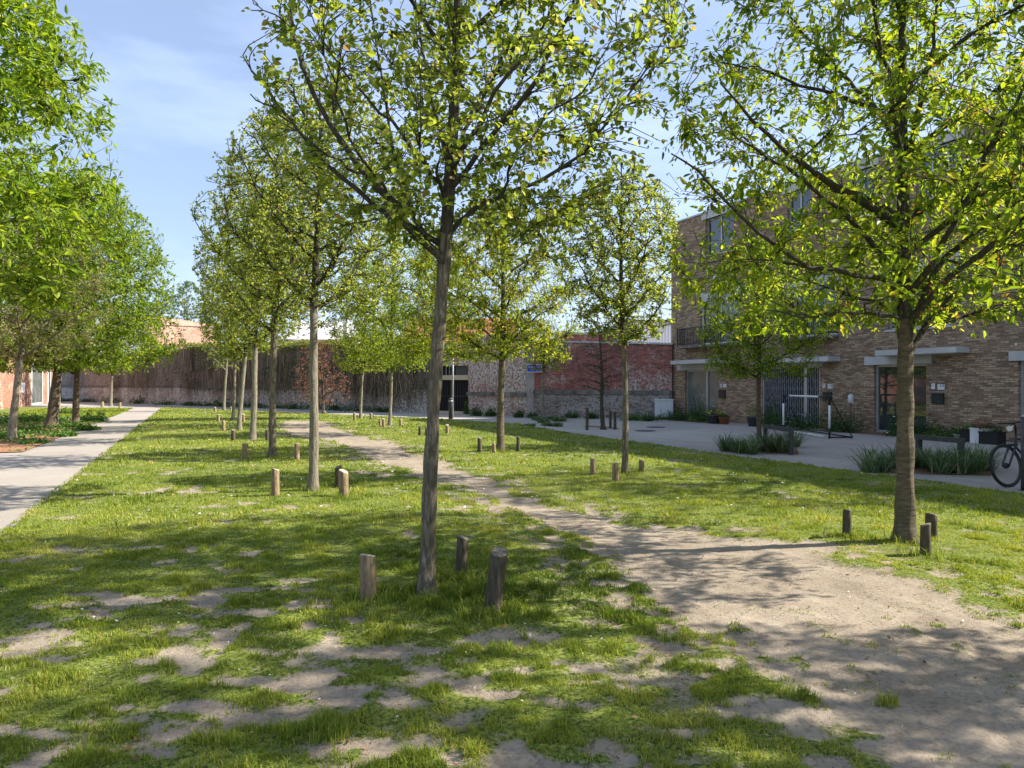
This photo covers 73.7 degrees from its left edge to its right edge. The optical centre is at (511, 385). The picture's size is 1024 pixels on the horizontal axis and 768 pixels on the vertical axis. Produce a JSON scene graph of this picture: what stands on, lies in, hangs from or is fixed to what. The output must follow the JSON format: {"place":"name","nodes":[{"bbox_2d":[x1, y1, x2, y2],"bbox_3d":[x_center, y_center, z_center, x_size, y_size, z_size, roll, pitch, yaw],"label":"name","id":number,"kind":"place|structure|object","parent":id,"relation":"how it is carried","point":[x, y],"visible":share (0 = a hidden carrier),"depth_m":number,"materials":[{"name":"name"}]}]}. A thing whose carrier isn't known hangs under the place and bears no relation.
{"place":"outdoors","nodes":[
{"label":"outdoors","id":0,"kind":"place"},
{"bbox_2d":[0,319,60,409],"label":"brick house","id":1,"kind":"structure","parent":0,"point":[35,388],"depth_m":51.86,"materials":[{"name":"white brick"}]},
{"bbox_2d":[31,366,42,404],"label":"window frame","id":2,"kind":"structure","parent":1,"relation":"in","point":[36,379],"depth_m":54.21,"materials":[{"name":"white paint"}]},
{"bbox_2d":[2,407,131,416],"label":"grass","id":3,"kind":"structure","parent":0,"point":[110,412],"depth_m":40.19,"materials":[{"name":"green plant"}]},
{"bbox_2d":[0,407,160,534],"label":"footpath","id":4,"kind":"structure","parent":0,"point":[32,477],"depth_m":14.01,"materials":[{"name":"concrete"}]},
{"bbox_2d":[0,0,125,320],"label":"tree","id":5,"kind":"object","parent":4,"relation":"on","point":[28,82],"visible":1,"depth_m":8.45,"materials":[{"name":"green plant"}]},
{"bbox_2d":[281,321,362,343],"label":"shed","id":6,"kind":"structure","parent":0,"point":[321,334],"depth_m":63.41,"materials":[{"name":"concrete"}]},
{"bbox_2d":[403,318,515,350],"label":"house","id":7,"kind":"structure","parent":0,"point":[487,319],"depth_m":47.32,"materials":[{"name":"brick"}]},
{"bbox_2d":[0,401,1020,533],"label":"plaza paving","id":8,"kind":"structure","parent":0,"point":[823,449],"depth_m":21.69,"materials":[{"name":"grey concrete"}]},
{"bbox_2d":[0,419,95,451],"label":"planting bed","id":9,"kind":"object","parent":8,"relation":"on","point":[6,446],"visible":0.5,"depth_m":18.36,"materials":[{"name":"brown soil"}]},
{"bbox_2d":[0,413,106,452],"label":"ground cover","id":10,"kind":"object","parent":9,"relation":"on","point":[36,432],"visible":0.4,"depth_m":23.28,"materials":[{"name":"green plant"}]},
{"bbox_2d":[0,198,117,439],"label":"tree","id":11,"kind":"object","parent":9,"relation":"on","point":[22,341],"visible":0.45,"depth_m":19.56,"materials":[{"name":"green plant"}]},
{"bbox_2d":[51,429,78,437],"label":"shrub","id":12,"kind":"object","parent":9,"relation":"on","point":[67,433],"visible":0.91,"depth_m":21.01,"materials":[{"name":"green plant"}]},
{"bbox_2d":[71,423,101,430],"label":"shrub","id":13,"kind":"object","parent":9,"relation":"on","point":[86,427],"visible":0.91,"depth_m":23.92,"materials":[{"name":"green plant"}]},
{"bbox_2d":[0,169,173,427],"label":"tree","id":14,"kind":"object","parent":9,"relation":"on","point":[54,398],"visible":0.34,"depth_m":25.14,"materials":[{"name":"green plant"}]},
{"bbox_2d":[71,408,109,421],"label":"shrub","id":15,"kind":"object","parent":9,"relation":"on","point":[95,417],"visible":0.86,"depth_m":29.37,"materials":[{"name":"green plant"}]},
{"bbox_2d":[0,169,186,422],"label":"tree","id":16,"kind":"object","parent":9,"relation":"on","point":[75,407],"visible":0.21,"depth_m":27.37,"materials":[{"name":"green plant"}]},
{"bbox_2d":[88,296,142,405],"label":"tree","id":17,"kind":"object","parent":8,"relation":"on","point":[111,391],"visible":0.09,"depth_m":51.80,"materials":[{"name":"green plant"}]},
{"bbox_2d":[61,348,187,404],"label":"brick wall","id":18,"kind":"structure","parent":8,"relation":"on","point":[94,386],"depth_m":60.56,"materials":[{"name":"brick"}]},
{"bbox_2d":[113,344,187,403],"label":"climbing vine","id":19,"kind":"object","parent":18,"relation":"attached to","point":[115,381],"visible":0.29,"depth_m":57.84,"materials":[{"name":"brown plant"}]},
{"bbox_2d":[140,318,213,348],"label":"house","id":20,"kind":"structure","parent":8,"relation":"on","point":[191,333],"depth_m":78.16,"materials":[{"name":"brick"}]},
{"bbox_2d":[155,280,221,331],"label":"tree","id":21,"kind":"object","parent":8,"relation":"on","point":[187,284],"visible":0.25,"depth_m":84.68,"materials":[{"name":"green plant"}]},
{"bbox_2d":[186,344,397,411],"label":"brick wall","id":22,"kind":"structure","parent":8,"relation":"on","point":[207,396],"depth_m":47.12,"materials":[{"name":"brick"}]},
{"bbox_2d":[182,337,398,411],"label":"climbing vine","id":23,"kind":"object","parent":22,"relation":"attached to","point":[371,382],"visible":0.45,"depth_m":46.98,"materials":[{"name":"brown plant"}]},
{"bbox_2d":[292,339,352,413],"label":"copper tree","id":24,"kind":"object","parent":8,"relation":"on","point":[323,398],"visible":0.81,"depth_m":38.33,"materials":[{"name":"brown plant"}]},
{"bbox_2d":[397,341,428,412],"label":"brick wall","id":25,"kind":"structure","parent":8,"relation":"on","point":[416,406],"depth_m":40.15,"materials":[{"name":"brick"}]},
{"bbox_2d":[393,338,429,412],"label":"climbing vine","id":26,"kind":"object","parent":25,"relation":"attached to","point":[400,382],"visible":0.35,"depth_m":40.08,"materials":[{"name":"brown plant"}]},
{"bbox_2d":[439,356,467,413],"bbox_3d":[-3.558,-0.148,38.907,2.603,3.497,0.800,0,0,30],"label":"gateway","id":27,"kind":"object","parent":8,"relation":"on","point":[460,382],"visible":0.51,"depth_m":38.88,"materials":[{"name":"metal"}]},
{"bbox_2d":[466,333,525,415],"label":"brick wall","id":28,"kind":"structure","parent":8,"relation":"on","point":[482,392],"depth_m":36.90,"materials":[{"name":"brick"}]},
{"bbox_2d":[526,336,537,415],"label":"concrete pier","id":29,"kind":"structure","parent":8,"relation":"on","point":[529,395],"depth_m":35.10,"materials":[{"name":"grey concrete"}]},
{"bbox_2d":[516,320,570,417],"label":"tree","id":30,"kind":"object","parent":8,"relation":"on","point":[540,368],"visible":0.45,"depth_m":30.43,"materials":[{"name":"green plant"}]},
{"bbox_2d":[522,416,567,426],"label":"ornamental grass","id":31,"kind":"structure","parent":8,"relation":"on","point":[545,421],"depth_m":28.86,"materials":[{"name":"green plant"}]},
{"bbox_2d":[562,332,613,341],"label":"building","id":32,"kind":"structure","parent":8,"relation":"on","point":[584,336],"depth_m":50.00,"materials":[{"name":"brick"}]},
{"bbox_2d":[573,321,628,429],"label":"bare tree","id":33,"kind":"object","parent":8,"relation":"on","point":[601,391],"visible":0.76,"depth_m":24.57,"materials":[{"name":"brown plant"}]},
{"bbox_2d":[533,341,672,417],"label":"brick wall","id":34,"kind":"structure","parent":8,"relation":"on","point":[650,371],"depth_m":33.55,"materials":[{"name":"brick"}]},
{"bbox_2d":[660,419,707,422],"bbox_3d":[7.955,1.590,30.557,1.280,0.001,3.748,0,0,-25],"label":"front bed","id":35,"kind":"object","parent":8,"relation":"on","point":[684,420],"visible":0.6,"depth_m":30.70,"materials":[{"name":"brown plant"}]},
{"bbox_2d":[654,399,673,418],"bbox_3d":[7.159,1.130,32.112,0.900,0.940,0.420,0,0,17],"label":"electricity cabinet","id":36,"kind":"object","parent":35,"relation":"on","point":[662,406],"visible":0.81,"depth_m":31.95,"materials":[{"name":"grey plastic"}]},
{"bbox_2d":[667,404,693,420],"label":"shrub","id":37,"kind":"object","parent":35,"relation":"on","point":[679,417],"visible":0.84,"depth_m":30.76,"materials":[{"name":"green plant"}]},
{"bbox_2d":[683,390,706,420],"bbox_3d":[8.139,0.909,30.247,1.186,1.453,1.169,0,0,0],"label":"shrub","id":38,"kind":"object","parent":35,"relation":"on","point":[695,413],"visible":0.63,"depth_m":30.20,"materials":[{"name":"green plant"}]},
{"bbox_2d":[705,408,722,423],"bbox_3d":[8.419,1.283,28.450,0.704,0.635,0.712,0,0,-24],"label":"plant pot","id":39,"kind":"object","parent":8,"relation":"on","point":[713,419],"visible":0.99,"depth_m":28.26,"materials":[{"name":"black ceramic"}]},
{"bbox_2d":[720,444,798,453],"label":"planter soil","id":40,"kind":"structure","parent":8,"relation":"on","point":[795,450],"depth_m":16.34,"materials":[{"name":"brown soil"}]},
{"bbox_2d":[695,236,827,438],"bbox_3d":[6.358,-1.106,17.593,3.253,5.515,3.233,0,0,0],"label":"tree","id":41,"kind":"object","parent":40,"relation":"on","point":[768,362],"visible":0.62,"depth_m":17.32,"materials":[{"name":"green plant"}]},
{"bbox_2d":[711,426,829,454],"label":"ornamental grass","id":42,"kind":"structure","parent":40,"relation":"on","point":[776,443],"depth_m":16.14,"materials":[{"name":"green plant"}]},
{"bbox_2d":[762,424,793,454],"bbox_3d":[6.343,1.290,16.300,0.100,0.620,1.406,0,0,-5],"label":"tree guard rail","id":43,"kind":"object","parent":40,"relation":"on","point":[789,430],"visible":0.79,"depth_m":15.69,"materials":[{"name":"metal"}]},
{"bbox_2d":[770,406,808,427],"bbox_3d":[10.167,1.199,25.427,1.428,0.873,1.415,0,0,0],"label":"shrub","id":44,"kind":"object","parent":8,"relation":"on","point":[780,420],"visible":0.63,"depth_m":25.19,"materials":[{"name":"green plant"}]},
{"bbox_2d":[779,412,819,429],"bbox_3d":[10.525,1.274,24.735,1.346,0.740,1.406,0,0,-31],"label":"shrub","id":45,"kind":"object","parent":8,"relation":"on","point":[803,424],"visible":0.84,"depth_m":24.59,"materials":[{"name":"green plant"}]},
{"bbox_2d":[576,432,1023,493],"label":"kerb strip","id":46,"kind":"object","parent":8,"relation":"on","point":[975,484],"visible":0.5,"depth_m":13.89,"materials":[{"name":"concrete"}]},
{"bbox_2d":[1018,415,1023,490],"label":"steel post","id":47,"kind":"object","parent":46,"relation":"on","point":[1022,453],"visible":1,"depth_m":10.31,"materials":[{"name":"black metal"}]},
{"bbox_2d":[782,395,852,438],"bbox_3d":[9.798,0.964,22.072,0.767,1.273,3.410,0,0,-1],"label":"goal frame","id":48,"kind":"object","parent":8,"relation":"on","point":[829,417],"visible":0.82,"depth_m":21.14,"materials":[{"name":"white paint"}]},
{"bbox_2d":[817,430,914,437],"bbox_3d":[12.267,1.590,21.745,0.980,0.001,5.606,0,0,-25],"label":"front bed","id":49,"kind":"object","parent":8,"relation":"on","point":[872,433],"depth_m":22.92,"materials":[{"name":"brown soil"}]},
{"bbox_2d":[808,392,863,432],"bbox_3d":[11.148,0.870,23.911,2.023,1.560,1.958,0,0,0],"label":"shrub","id":50,"kind":"object","parent":49,"relation":"on","point":[823,420],"visible":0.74,"depth_m":23.68,"materials":[{"name":"green plant"}]},
{"bbox_2d":[824,406,869,432],"bbox_3d":[11.248,1.162,23.208,1.424,0.963,1.429,0,0,0],"label":"shrub","id":51,"kind":"object","parent":49,"relation":"on","point":[843,429],"visible":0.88,"depth_m":23.03,"materials":[{"name":"green plant"}]},
{"bbox_2d":[882,413,922,436],"bbox_3d":[12.161,1.260,21.531,1.204,0.759,1.188,0,0,0],"label":"shrub","id":52,"kind":"object","parent":49,"relation":"on","point":[893,429],"visible":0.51,"depth_m":21.47,"materials":[{"name":"green plant"}]},
{"bbox_2d":[894,412,948,435],"bbox_3d":[12.526,1.224,21.041,1.419,0.811,1.479,0,0,0],"label":"shrub","id":53,"kind":"object","parent":49,"relation":"on","point":[926,430],"visible":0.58,"depth_m":20.85,"materials":[{"name":"green plant"}]},
{"bbox_2d":[918,424,962,436],"bbox_3d":[12.870,1.396,20.488,1.698,0.503,1.567,0,0,-42],"label":"shrub","id":54,"kind":"object","parent":49,"relation":"on","point":[938,432],"visible":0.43,"depth_m":20.35,"materials":[{"name":"green plant"}]},
{"bbox_2d":[860,462,991,474],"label":"planter soil","id":55,"kind":"structure","parent":8,"relation":"on","point":[921,471],"depth_m":12.41,"materials":[{"name":"brown soil"}]},
{"bbox_2d":[838,443,943,472],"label":"ornamental grass","id":56,"kind":"object","parent":55,"relation":"on","point":[879,462],"depth_m":12.61,"materials":[{"name":"green plant"}]},
{"bbox_2d":[915,435,965,456],"bbox_3d":[8.158,1.290,13.035,0.100,0.620,1.029,0,0,-16],"label":"tree guard rail","id":57,"kind":"object","parent":55,"relation":"on","point":[960,442],"visible":0.62,"depth_m":12.95,"materials":[{"name":"metal"}]},
{"bbox_2d":[911,32,1023,328],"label":"tree","id":58,"kind":"object","parent":8,"relation":"on","point":[1015,256],"visible":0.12,"depth_m":12.26,"materials":[{"name":"green plant"}]},
{"bbox_2d":[959,421,980,441],"bbox_3d":[13.012,1.307,19.244,0.666,0.586,0.641,0,0,-25],"label":"plant pot","id":59,"kind":"object","parent":8,"relation":"on","point":[964,433],"visible":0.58,"depth_m":19.24,"materials":[{"name":"black plastic"}]},
{"bbox_2d":[969,420,997,442],"bbox_3d":[12.996,1.272,18.805,0.615,0.655,0.604,0,0,-25],"label":"plant pot","id":60,"kind":"object","parent":8,"relation":"on","point":[974,434],"visible":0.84,"depth_m":18.82,"materials":[{"name":"white paint"}]},
{"bbox_2d":[978,423,1006,444],"bbox_3d":[13.031,1.298,18.501,0.582,0.603,0.625,0,0,-25],"label":"plant pot","id":61,"kind":"object","parent":8,"relation":"on","point":[995,436],"visible":0.97,"depth_m":18.38,"materials":[{"name":"black plastic"}]},
{"bbox_2d":[989,421,1020,486],"bbox_3d":[8.248,1.086,10.908,1.744,1.045,0.635,0,-9,-18],"label":"bicycle","id":62,"kind":"object","parent":8,"relation":"on","point":[1006,465],"visible":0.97,"depth_m":10.73,"materials":[{"name":"black metal"}]},
{"bbox_2d":[0,407,1023,767],"bbox_3d":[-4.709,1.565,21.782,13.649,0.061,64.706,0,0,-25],"label":"lawn","id":63,"kind":"structure","parent":0,"point":[986,731],"depth_m":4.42,"materials":[{"name":"plant"}]},
{"bbox_2d":[199,290,247,410],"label":"tree","id":64,"kind":"object","parent":63,"relation":"on","point":[226,365],"visible":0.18,"depth_m":41.66,"materials":[{"name":"green plant"}]},
{"bbox_2d":[197,252,269,420],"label":"tree","id":65,"kind":"object","parent":63,"relation":"on","point":[233,355],"visible":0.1,"depth_m":29.90,"materials":[{"name":"green plant"}]},
{"bbox_2d":[193,219,297,429],"bbox_3d":[-9.170,-2.230,23.713,3.662,7.756,3.533,0,0,0],"label":"tree","id":66,"kind":"object","parent":63,"relation":"on","point":[244,350],"visible":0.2,"depth_m":23.61,"materials":[{"name":"green plant"}]},
{"bbox_2d":[191,167,313,439],"bbox_3d":[-7.306,-2.266,19.568,3.714,7.840,3.665,0,0,0],"label":"tree","id":67,"kind":"object","parent":63,"relation":"on","point":[255,339],"visible":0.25,"depth_m":19.50,"materials":[{"name":"green plant"}]},
{"bbox_2d":[188,111,356,457],"bbox_3d":[-5.022,-2.160,14.620,3.299,7.615,3.359,0,0,0],"label":"tree","id":68,"kind":"object","parent":63,"relation":"on","point":[274,312],"visible":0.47,"depth_m":14.32,"materials":[{"name":"green plant"}]},
{"bbox_2d":[271,468,279,495],"bbox_3d":[-3.328,1.384,9.601,0.120,0.451,0.126,0,0,0],"label":"wooden post","id":69,"kind":"object","parent":63,"relation":"on","point":[275,485],"visible":0.76,"depth_m":9.55,"materials":[{"name":"brown wood"}]},
{"bbox_2d":[212,59,414,491],"bbox_3d":[-2.860,-1.566,10.064,2.945,6.436,2.883,0,0,0],"label":"tree","id":70,"kind":"object","parent":63,"relation":"on","point":[303,283],"visible":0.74,"depth_m":9.81,"materials":[{"name":"green plant"}]},
{"bbox_2d":[339,469,348,496],"bbox_3d":[-2.356,1.394,9.553,0.141,0.436,0.137,0,0,0],"label":"wooden post","id":71,"kind":"object","parent":63,"relation":"on","point":[343,483],"visible":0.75,"depth_m":9.50,"materials":[{"name":"brown wood"}]},
{"bbox_2d":[325,254,402,418],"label":"tree","id":72,"kind":"object","parent":63,"relation":"on","point":[334,333],"visible":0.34,"depth_m":31.58,"materials":[{"name":"green plant"}]},
{"bbox_2d":[360,554,375,600],"bbox_3d":[-1.052,1.416,4.988,0.123,0.393,0.132,0,0,0],"label":"wooden post","id":73,"kind":"object","parent":63,"relation":"on","point":[367,574],"visible":0.8,"depth_m":4.93,"materials":[{"name":"brown wood"}]},
{"bbox_2d":[334,212,435,424],"bbox_3d":[-4.679,-2.818,26.599,4.482,8.927,4.548,0,0,0],"label":"tree","id":74,"kind":"object","parent":63,"relation":"on","point":[388,358],"visible":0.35,"depth_m":26.44,"materials":[{"name":"green plant"}]},
{"bbox_2d":[383,228,486,366],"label":"tree","id":75,"kind":"object","parent":63,"relation":"on","point":[413,334],"visible":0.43,"depth_m":21.37,"materials":[{"name":"green plant"}]},
{"bbox_2d":[455,535,467,575],"bbox_3d":[-0.410,1.411,5.502,0.118,0.412,0.100,0,0,0],"label":"wooden post","id":76,"kind":"object","parent":63,"relation":"on","point":[461,552],"visible":0.69,"depth_m":5.46,"materials":[{"name":"brown wood"}]},
{"bbox_2d":[240,0,696,596],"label":"tree","id":77,"kind":"object","parent":63,"relation":"on","point":[454,38],"visible":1,"depth_m":4.91,"materials":[{"name":"green plant"}]},
{"bbox_2d":[483,547,507,612],"bbox_3d":[-0.117,1.371,4.701,0.177,0.489,0.116,0,0,-18],"label":"wooden post","id":78,"kind":"object","parent":63,"relation":"on","point":[496,577],"visible":0.73,"depth_m":4.66,"materials":[{"name":"brown wood"}]},
{"bbox_2d":[414,186,585,450],"bbox_3d":[-0.247,-1.520,16.173,4.102,6.343,4.251,0,0,0],"label":"tree","id":79,"kind":"object","parent":63,"relation":"on","point":[501,340],"visible":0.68,"depth_m":15.71,"materials":[{"name":"green plant"}]},
{"bbox_2d":[0,517,1023,767],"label":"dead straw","id":80,"kind":"object","parent":63,"relation":"on","point":[622,605],"visible":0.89,"depth_m":4.12,"materials":[{"name":"beige plant"}]},
{"bbox_2d":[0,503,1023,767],"bbox_3d":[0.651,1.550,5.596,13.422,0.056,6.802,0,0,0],"label":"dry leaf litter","id":81,"kind":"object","parent":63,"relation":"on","point":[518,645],"visible":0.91,"depth_m":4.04,"materials":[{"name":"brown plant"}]},
{"bbox_2d":[0,548,1023,767],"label":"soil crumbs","id":82,"kind":"object","parent":63,"relation":"on","point":[472,659],"visible":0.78,"depth_m":3.77,"materials":[{"name":"brown soil"}]},
{"bbox_2d":[53,419,978,513],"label":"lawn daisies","id":83,"kind":"object","parent":63,"relation":"on","point":[476,467],"visible":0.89,"depth_m":10.97,"materials":[{"name":"white plant"}]},
{"bbox_2d":[35,469,1007,754],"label":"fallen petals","id":84,"kind":"object","parent":63,"relation":"on","point":[457,607],"visible":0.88,"depth_m":4.42,"materials":[{"name":"plant"}]},
{"bbox_2d":[558,155,684,473],"bbox_3d":[1.876,-1.192,11.951,2.211,5.677,2.253,0,0,0],"label":"tree","id":85,"kind":"object","parent":63,"relation":"on","point":[623,330],"visible":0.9,"depth_m":11.69,"materials":[{"name":"green plant"}]},
{"bbox_2d":[650,0,1023,544],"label":"tree","id":86,"kind":"object","parent":63,"relation":"on","point":[895,111],"visible":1,"depth_m":6.53,"materials":[{"name":"green plant"}]},
{"bbox_2d":[842,509,851,534],"bbox_3d":[3.427,1.435,6.982,0.086,0.348,0.092,0,0,0],"label":"wooden post","id":87,"kind":"object","parent":63,"relation":"on","point":[847,521],"visible":0.69,"depth_m":6.95,"materials":[{"name":"brown wood"}]},
{"bbox_2d":[920,523,930,555],"bbox_3d":[3.777,1.431,6.234,0.094,0.354,0.098,0,0,0],"label":"wooden post","id":88,"kind":"object","parent":63,"relation":"on","point":[925,534],"visible":0.75,"depth_m":6.20,"materials":[{"name":"brown wood"}]},
{"bbox_2d":[925,513,937,538],"bbox_3d":[4.242,1.450,6.907,0.110,0.325,0.115,0,0,0],"label":"wooden post","id":89,"kind":"object","parent":63,"relation":"on","point":[931,518],"visible":0.58,"depth_m":6.86,"materials":[{"name":"brown wood"}]},
{"bbox_2d":[0,0,1023,359],"label":"sky","id":90,"kind":"structure","parent":0,"point":[180,80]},
{"bbox_2d":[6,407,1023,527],"bbox_3d":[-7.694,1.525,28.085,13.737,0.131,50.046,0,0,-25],"label":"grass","id":91,"kind":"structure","parent":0,"point":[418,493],"depth_m":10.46,"materials":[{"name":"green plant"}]},
{"bbox_2d":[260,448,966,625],"bbox_3d":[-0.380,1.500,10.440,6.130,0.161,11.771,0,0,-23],"label":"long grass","id":92,"kind":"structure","parent":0,"point":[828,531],"depth_m":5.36,"materials":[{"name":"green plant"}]},
{"bbox_2d":[603,320,670,342],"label":"hall","id":93,"kind":"structure","parent":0,"point":[665,337],"depth_m":46.00,"materials":[{"name":"metal"}]},
{"bbox_2d":[670,104,1023,442],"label":"brick terrace","id":94,"kind":"structure","parent":0,"point":[964,377],"depth_m":23.47,"materials":[{"name":"brick"}]},
{"bbox_2d":[687,370,717,419],"bbox_3d":[8.643,0.445,30.911,0.152,2.270,2.204,0,0,-25],"label":"door","id":95,"kind":"structure","parent":94,"relation":"in","point":[697,380],"depth_m":30.95,"materials":[{"name":"glass"}]},
{"bbox_2d":[708,214,733,253],"bbox_3d":[9.187,-6.603,29.860,0.070,1.632,1.771,0,0,-25],"label":"window","id":96,"kind":"structure","parent":94,"relation":"in","point":[712,227],"depth_m":30.07,"materials":[{"name":"glass"}]},
{"bbox_2d":[702,299,739,343],"bbox_3d":[9.185,-2.781,29.864,0.070,1.905,2.443,0,0,-25],"label":"window","id":97,"kind":"structure","parent":94,"relation":"in","point":[727,303],"depth_m":29.96,"materials":[{"name":"grey glass"}]},
{"bbox_2d":[767,368,818,427],"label":"window","id":98,"kind":"structure","parent":94,"relation":"in","point":[800,368],"depth_m":26.25,"materials":[{"name":"grey metal"}]},
{"bbox_2d":[790,188,810,232],"bbox_3d":[11.020,-6.603,25.964,0.070,1.632,1.097,0,0,-25],"label":"window","id":99,"kind":"structure","parent":94,"relation":"in","point":[802,200],"depth_m":26.07,"materials":[{"name":"glass"}]},
{"bbox_2d":[794,282,835,336],"bbox_3d":[11.304,-2.781,25.359,0.070,1.905,1.990,0,0,-25],"label":"window","id":100,"kind":"structure","parent":94,"relation":"in","point":[816,287],"depth_m":25.32,"materials":[{"name":"grey glass"}]},
{"bbox_2d":[850,166,875,216],"bbox_3d":[12.160,-6.603,23.540,0.070,1.632,1.099,0,0,-25],"label":"window","id":101,"kind":"structure","parent":94,"relation":"in","point":[867,183],"depth_m":23.49,"materials":[{"name":"glass"}]},
{"bbox_2d":[876,364,925,432],"bbox_3d":[12.707,0.450,22.279,0.152,2.261,1.813,0,0,-25],"label":"door","id":102,"kind":"structure","parent":94,"relation":"in","point":[886,375],"depth_m":22.65,"materials":[{"name":"glass"}]},
{"bbox_2d":[890,263,955,329],"bbox_3d":[13.045,-2.781,21.655,0.070,1.905,2.229,0,0,-25],"label":"window","id":103,"kind":"structure","parent":94,"relation":"in","point":[953,310],"depth_m":21.14,"materials":[{"name":"glass"}]},
{"bbox_2d":[918,141,960,199],"bbox_3d":[13.289,-6.603,21.137,0.070,1.632,1.417,0,0,-25],"label":"window","id":104,"kind":"structure","parent":94,"relation":"in","point":[944,145],"depth_m":21.19,"materials":[{"name":"glass"}]},
{"bbox_2d":[1021,361,1023,415],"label":"door","id":105,"kind":"structure","parent":94,"relation":"in","point":[1022,362],"depth_m":19.03,"materials":[{"name":"metal"}]},
{"bbox_2d":[873,439,1011,473],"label":"ornamental grass","id":106,"kind":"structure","parent":0,"point":[968,462],"depth_m":12.36,"materials":[{"name":"green plant"}]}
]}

